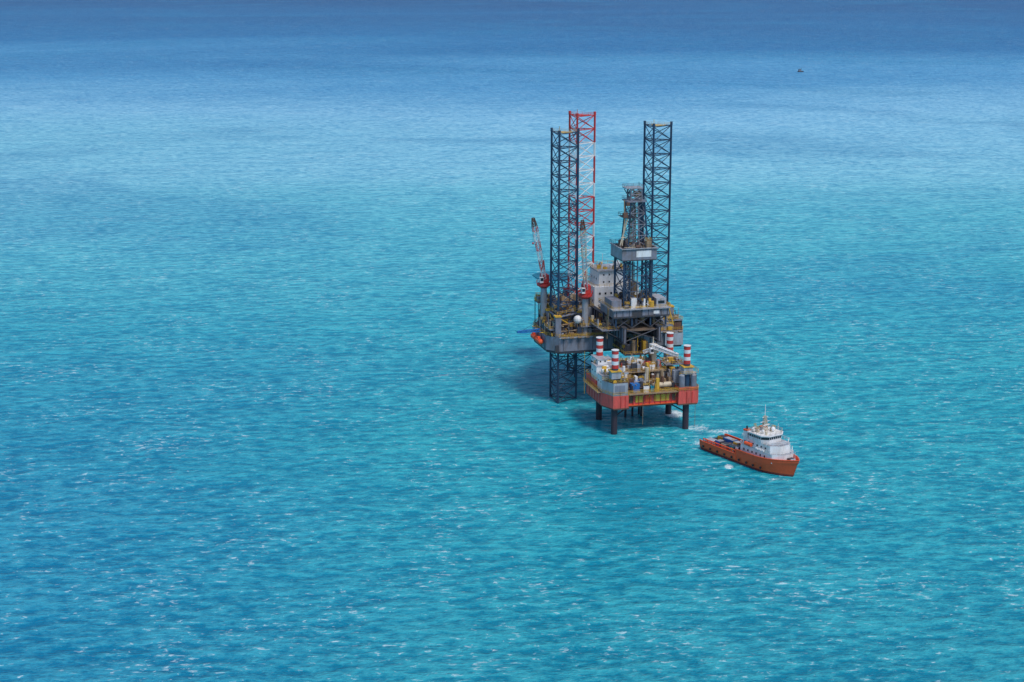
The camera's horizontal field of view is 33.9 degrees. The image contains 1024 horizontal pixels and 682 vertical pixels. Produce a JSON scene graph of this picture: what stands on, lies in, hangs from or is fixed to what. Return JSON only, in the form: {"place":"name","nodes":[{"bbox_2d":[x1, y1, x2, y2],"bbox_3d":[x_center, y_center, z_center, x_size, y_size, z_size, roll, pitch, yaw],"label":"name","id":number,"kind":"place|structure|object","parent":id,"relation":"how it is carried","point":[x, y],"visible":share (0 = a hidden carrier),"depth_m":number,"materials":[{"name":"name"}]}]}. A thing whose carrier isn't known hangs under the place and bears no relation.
{"place":"outdoors","nodes":[
{"label":"outdoors","id":0,"kind":"place"},
{"bbox_2d":[0,0,1023,681],"bbox_3d":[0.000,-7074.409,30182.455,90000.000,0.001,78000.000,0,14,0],"label":"sea","id":1,"kind":"structure","parent":0,"point":[278,402],"depth_m":709.22,"materials":[{"name":"liquid"}]},
{"bbox_2d":[549,126,579,403],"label":"aft port leg","id":2,"kind":"object","parent":1,"relation":"in","point":[559,206],"visible":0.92,"depth_m":611.07,"materials":[{"name":"black metal"}]},
{"bbox_2d":[567,109,595,376],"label":"bow leg","id":3,"kind":"object","parent":1,"relation":"in","point":[577,115],"visible":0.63,"depth_m":646.37,"materials":[{"name":"red metal"}]},
{"bbox_2d":[583,332,698,434],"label":"production platform","id":4,"kind":"structure","parent":1,"relation":"in","point":[614,384],"depth_m":583.15,"materials":[{"name":"red metal"}]},
{"bbox_2d":[640,121,672,365],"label":"aft starboard leg","id":5,"kind":"object","parent":1,"relation":"in","point":[653,182],"visible":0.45,"depth_m":616.23,"materials":[{"name":"black metal"}]},
{"bbox_2d":[699,404,799,476],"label":"offshore supply ship","id":6,"kind":"object","parent":1,"relation":"on","point":[764,447],"visible":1,"depth_m":541.70,"materials":[{"name":"orange metal"}]},
{"bbox_2d":[533,320,682,393],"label":"hull","id":7,"kind":"object","parent":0,"point":[568,344],"visible":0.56,"depth_m":614.69,"materials":[{"name":"grey metal"}]},
{"bbox_2d":[515,319,543,343],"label":"lifeboats and boom","id":8,"kind":"object","parent":7,"relation":"attached to","point":[536,338],"visible":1,"depth_m":619.28,"materials":[{"name":"orange plastic"}]},
{"bbox_2d":[531,217,549,317],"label":"port crane","id":9,"kind":"object","parent":7,"relation":"on","point":[543,283],"visible":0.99,"depth_m":618.79,"materials":[{"name":"red metal"}]},
{"bbox_2d":[532,254,638,321],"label":"accommodation block","id":10,"kind":"structure","parent":7,"relation":"on","point":[601,281],"depth_m":646.46,"materials":[{"name":"white metal"}]},
{"bbox_2d":[578,220,592,334],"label":"aft crane","id":11,"kind":"object","parent":7,"relation":"on","point":[585,294],"visible":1,"depth_m":610.76,"materials":[{"name":"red metal"}]},
{"bbox_2d":[534,289,682,336],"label":"deck equipment","id":12,"kind":"object","parent":7,"relation":"on","point":[544,324],"visible":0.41,"depth_m":620.43,"materials":[{"name":"grey metal"}]},
{"bbox_2d":[544,285,674,336],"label":"jacking frames","id":13,"kind":"structure","parent":7,"relation":"on","point":[557,322],"depth_m":617.43,"materials":[{"name":"grey metal"}]},
{"bbox_2d":[589,289,673,355],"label":"cantilever and drill floor","id":14,"kind":"object","parent":7,"relation":"on","point":[615,318],"visible":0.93,"depth_m":603.73,"materials":[{"name":"grey metal"}]},
{"bbox_2d":[609,183,657,307],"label":"derrick","id":15,"kind":"object","parent":14,"relation":"on","point":[641,249],"visible":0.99,"depth_m":600.43,"materials":[{"name":"grey metal"}]}
]}

